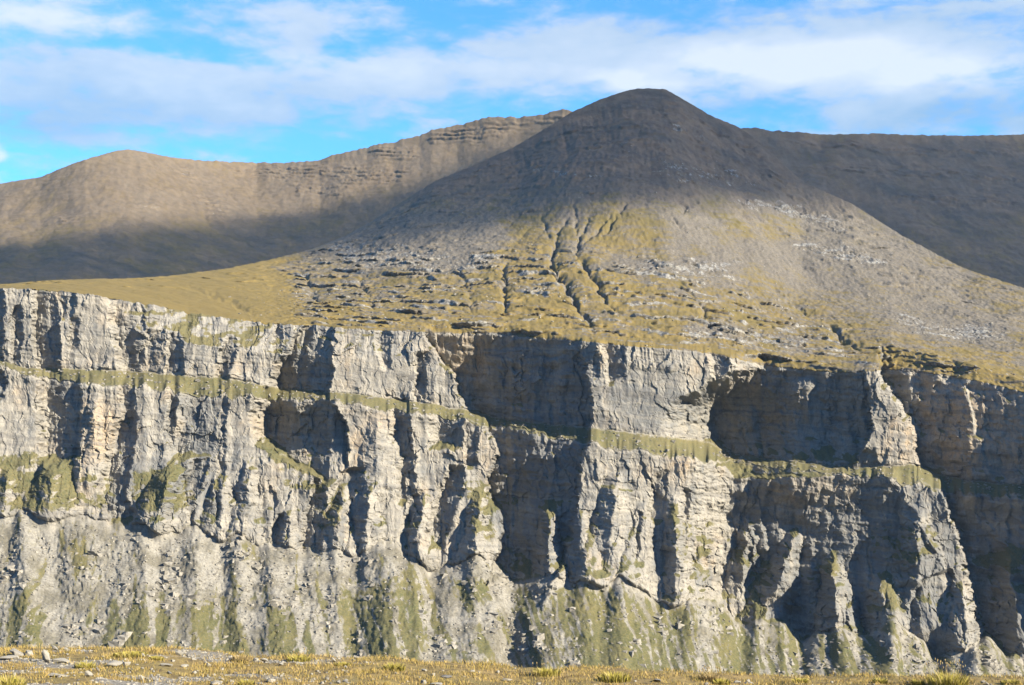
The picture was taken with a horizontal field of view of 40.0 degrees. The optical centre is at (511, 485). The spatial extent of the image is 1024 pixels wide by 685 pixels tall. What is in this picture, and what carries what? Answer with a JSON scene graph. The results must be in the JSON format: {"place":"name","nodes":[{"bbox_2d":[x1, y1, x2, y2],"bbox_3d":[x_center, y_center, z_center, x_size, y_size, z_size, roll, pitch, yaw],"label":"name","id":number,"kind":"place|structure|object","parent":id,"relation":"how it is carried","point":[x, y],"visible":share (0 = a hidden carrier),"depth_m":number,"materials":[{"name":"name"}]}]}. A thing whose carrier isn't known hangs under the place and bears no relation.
{"place":"outdoors","nodes":[
{"label":"outdoors","id":0,"kind":"place"},
{"bbox_2d":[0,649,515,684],"bbox_3d":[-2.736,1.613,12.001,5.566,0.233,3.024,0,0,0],"label":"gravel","id":1,"kind":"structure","parent":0,"point":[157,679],"depth_m":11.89,"materials":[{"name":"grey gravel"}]},
{"bbox_2d":[0,109,571,283],"bbox_3d":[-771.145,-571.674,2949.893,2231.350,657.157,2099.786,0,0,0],"label":"ridge","id":2,"kind":"structure","parent":0,"point":[124,214],"depth_m":3108.69,"materials":[{"name":"brown stone"}]},
{"bbox_2d":[0,366,1023,665],"bbox_3d":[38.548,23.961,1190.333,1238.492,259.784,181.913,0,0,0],"label":"cliff","id":3,"kind":"structure","parent":0,"point":[804,554],"depth_m":1160.88,"materials":[{"name":"stone"}]},
{"bbox_2d":[0,361,1023,497],"bbox_3d":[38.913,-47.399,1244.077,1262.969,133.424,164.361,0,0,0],"label":"ledge","id":4,"kind":"object","parent":3,"relation":"on","point":[704,452],"visible":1,"depth_m":1185.70,"materials":[{"name":"stone"}]},
{"bbox_2d":[0,88,1023,391],"bbox_3d":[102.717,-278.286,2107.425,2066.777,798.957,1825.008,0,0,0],"label":"mountain","id":5,"kind":"structure","parent":0,"point":[548,218],"depth_m":1773.74,"materials":[{"name":"stone"}]},
{"bbox_2d":[0,128,1023,675],"bbox_3d":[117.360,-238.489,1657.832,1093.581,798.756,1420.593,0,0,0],"label":"loose blocks","id":6,"kind":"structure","parent":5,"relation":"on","point":[438,644],"depth_m":1086.91,"materials":[{"name":"stone"}]},
{"bbox_2d":[0,288,1023,484],"bbox_3d":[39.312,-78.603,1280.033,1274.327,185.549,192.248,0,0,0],"label":"cliff","id":7,"kind":"structure","parent":0,"point":[961,428],"depth_m":1214.93,"materials":[{"name":"stone"}]},
{"bbox_2d":[0,509,1023,676],"bbox_3d":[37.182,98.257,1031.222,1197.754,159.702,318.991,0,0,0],"label":"talus slope","id":8,"kind":"structure","parent":0,"point":[205,625],"depth_m":1072.74,"materials":[{"name":"stone"}]},
{"bbox_2d":[0,642,1023,684],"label":"ground","id":9,"kind":"structure","parent":0,"point":[177,663],"depth_m":12.38,"materials":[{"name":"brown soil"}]},
{"bbox_2d":[0,655,18,659],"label":"stone","id":10,"kind":"object","parent":9,"relation":"on","point":[7,657],"visible":1,"depth_m":12.33,"materials":[{"name":"stone"}]},
{"bbox_2d":[0,672,28,684],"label":"grass tuft","id":11,"kind":"object","parent":9,"relation":"on","point":[11,681],"visible":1,"depth_m":10.52,"materials":[{"name":"yellow plant"}]},
{"bbox_2d":[10,648,23,655],"bbox_3d":[-4.427,1.508,12.622,0.165,0.038,0.115,25,3,12],"label":"stone","id":12,"kind":"object","parent":9,"relation":"on","point":[13,651],"visible":0.93,"depth_m":12.59,"materials":[{"name":"stone"}]},
{"bbox_2d":[24,650,32,655],"bbox_3d":[-4.333,1.505,12.619,0.087,0.046,0.072,10,6,11],"label":"stone","id":13,"kind":"object","parent":9,"relation":"on","point":[28,652],"visible":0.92,"depth_m":12.60,"materials":[{"name":"stone"}]},
{"bbox_2d":[42,649,49,662],"bbox_3d":[-4.009,1.474,12.128,0.099,0.120,0.061,0,0,40],"label":"stone","id":14,"kind":"object","parent":9,"relation":"on","point":[45,656],"visible":1,"depth_m":12.11,"materials":[{"name":"stone"}]},
{"bbox_2d":[45,673,68,676],"bbox_3d":[-3.629,1.518,11.218,0.194,0.046,0.130,0,0,-19],"label":"stone","id":15,"kind":"object","parent":9,"relation":"on","point":[51,674],"visible":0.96,"depth_m":11.19,"materials":[{"name":"stone"}]},
{"bbox_2d":[52,658,69,662],"bbox_3d":[-3.873,1.511,12.108,0.154,0.045,0.111,5,2,12],"label":"stone","id":16,"kind":"object","parent":9,"relation":"on","point":[62,660],"visible":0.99,"depth_m":12.07,"materials":[{"name":"stone"}]},
{"bbox_2d":[74,660,96,668],"bbox_3d":[-3.571,1.503,11.788,0.206,0.086,0.166,0,0,0],"label":"grass tuft","id":17,"kind":"object","parent":9,"relation":"on","point":[91,665],"visible":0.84,"depth_m":11.75,"materials":[{"name":"yellow plant"}]},
{"bbox_2d":[85,670,92,676],"bbox_3d":[-3.384,1.508,11.245,0.066,0.046,0.047,25,2,6],"label":"stone","id":18,"kind":"object","parent":9,"relation":"on","point":[88,673],"visible":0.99,"depth_m":11.23,"materials":[{"name":"stone"}]},
{"bbox_2d":[107,660,122,665],"bbox_3d":[-3.342,1.499,11.850,0.133,0.039,0.115,3,5,5],"label":"stone","id":19,"kind":"object","parent":9,"relation":"on","point":[114,663],"visible":1,"depth_m":11.82,"materials":[{"name":"stone"}]},
{"bbox_2d":[113,650,147,657],"bbox_3d":[-3.409,1.501,12.567,0.314,0.050,0.255,0,0,0],"label":"grass tuft","id":20,"kind":"object","parent":9,"relation":"on","point":[133,653],"visible":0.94,"depth_m":12.51,"materials":[{"name":"yellow plant"}]},
{"bbox_2d":[147,655,163,660],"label":"grass tuft","id":21,"kind":"object","parent":9,"relation":"on","point":[157,658],"visible":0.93,"depth_m":12.35,"materials":[{"name":"yellow plant"}]},
{"bbox_2d":[160,663,172,665],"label":"stone","id":22,"kind":"object","parent":9,"relation":"on","point":[164,664],"visible":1,"depth_m":11.96,"materials":[{"name":"stone"}]},
{"bbox_2d":[175,650,184,655],"bbox_3d":[-2.998,1.512,12.679,0.113,0.051,0.068,0,3,0],"label":"stone","id":23,"kind":"object","parent":9,"relation":"on","point":[179,653],"visible":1,"depth_m":12.65,"materials":[{"name":"stone"}]},
{"bbox_2d":[211,680,222,684],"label":"stone","id":24,"kind":"object","parent":9,"relation":"on","point":[216,681],"visible":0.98,"depth_m":11.32,"materials":[{"name":"stone"}]},
{"bbox_2d":[229,649,249,662],"bbox_3d":[-2.456,1.538,12.707,0.193,0.134,0.156,0,0,0],"label":"grass tuft","id":25,"kind":"object","parent":9,"relation":"on","point":[235,658],"visible":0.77,"depth_m":12.68,"materials":[{"name":"plant"}]},
{"bbox_2d":[237,678,254,684],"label":"grass tuft","id":26,"kind":"object","parent":9,"relation":"on","point":[246,681],"visible":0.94,"depth_m":11.23,"materials":[{"name":"yellow plant"}]},
{"bbox_2d":[286,648,311,661],"bbox_3d":[-1.930,1.541,12.745,0.237,0.134,0.200,0,0,0],"label":"grass tuft","id":27,"kind":"object","parent":9,"relation":"on","point":[295,658],"visible":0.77,"depth_m":12.71,"materials":[{"name":"plant"}]},
{"bbox_2d":[335,661,351,665],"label":"grass tuft","id":28,"kind":"object","parent":9,"relation":"on","point":[342,663],"visible":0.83,"depth_m":12.65,"materials":[{"name":"yellow plant"}]},
{"bbox_2d":[383,656,405,670],"bbox_3d":[-1.044,1.577,12.464,0.224,0.129,0.188,0,0,0],"label":"grass tuft","id":29,"kind":"object","parent":9,"relation":"on","point":[388,666],"visible":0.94,"depth_m":12.43,"materials":[{"name":"plant"}]},
{"bbox_2d":[531,662,560,676],"bbox_3d":[0.304,1.647,12.632,0.290,0.127,0.239,0,0,0],"label":"grass tuft","id":30,"kind":"object","parent":9,"relation":"on","point":[551,672],"visible":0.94,"depth_m":12.59,"materials":[{"name":"plant"}]},
{"bbox_2d":[597,663,632,682],"bbox_3d":[0.900,1.651,12.373,0.329,0.167,0.268,0,0,0],"label":"grass tuft","id":31,"kind":"object","parent":9,"relation":"on","point":[615,677],"visible":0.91,"depth_m":12.33,"materials":[{"name":"plant"}]},
{"bbox_2d":[698,665,720,681],"bbox_3d":[1.785,1.700,12.694,0.216,0.146,0.192,0,0,0],"label":"grass tuft","id":32,"kind":"object","parent":9,"relation":"on","point":[708,677],"visible":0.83,"depth_m":12.66,"materials":[{"name":"plant"}]},
{"bbox_2d":[711,678,730,684],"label":"grass tuft","id":33,"kind":"object","parent":9,"relation":"on","point":[724,682],"visible":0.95,"depth_m":12.48,"materials":[{"name":"yellow plant"}]},
{"bbox_2d":[791,674,808,682],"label":"grass tuft","id":34,"kind":"object","parent":9,"relation":"on","point":[798,679],"visible":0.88,"depth_m":12.69,"materials":[{"name":"plant"}]},
{"bbox_2d":[873,673,888,683],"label":"grass tuft","id":35,"kind":"object","parent":9,"relation":"on","point":[880,680],"visible":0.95,"depth_m":12.72,"materials":[{"name":"plant"}]},
{"bbox_2d":[909,674,925,684],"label":"grass tuft","id":36,"kind":"object","parent":9,"relation":"on","point":[915,682],"visible":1,"depth_m":12.67,"materials":[{"name":"plant"}]},
{"bbox_2d":[924,658,970,684],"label":"grass tuft","id":37,"kind":"object","parent":9,"relation":"on","point":[938,679],"visible":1,"depth_m":12.48,"materials":[{"name":"plant"}]},
{"bbox_2d":[999,676,1020,684],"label":"grass tuft","id":38,"kind":"object","parent":9,"relation":"on","point":[1010,681],"visible":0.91,"depth_m":12.70,"materials":[{"name":"plant"}]},
{"bbox_2d":[0,0,1023,183],"label":"sky","id":39,"kind":"structure","parent":0,"point":[256,81],"materials":[{"name":"blue"}]},
{"bbox_2d":[741,127,1023,287],"bbox_3d":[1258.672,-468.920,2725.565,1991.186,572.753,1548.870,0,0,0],"label":"ridge","id":40,"kind":"structure","parent":0,"point":[957,200],"depth_m":2764.46,"materials":[{"name":"stone"}]}
]}

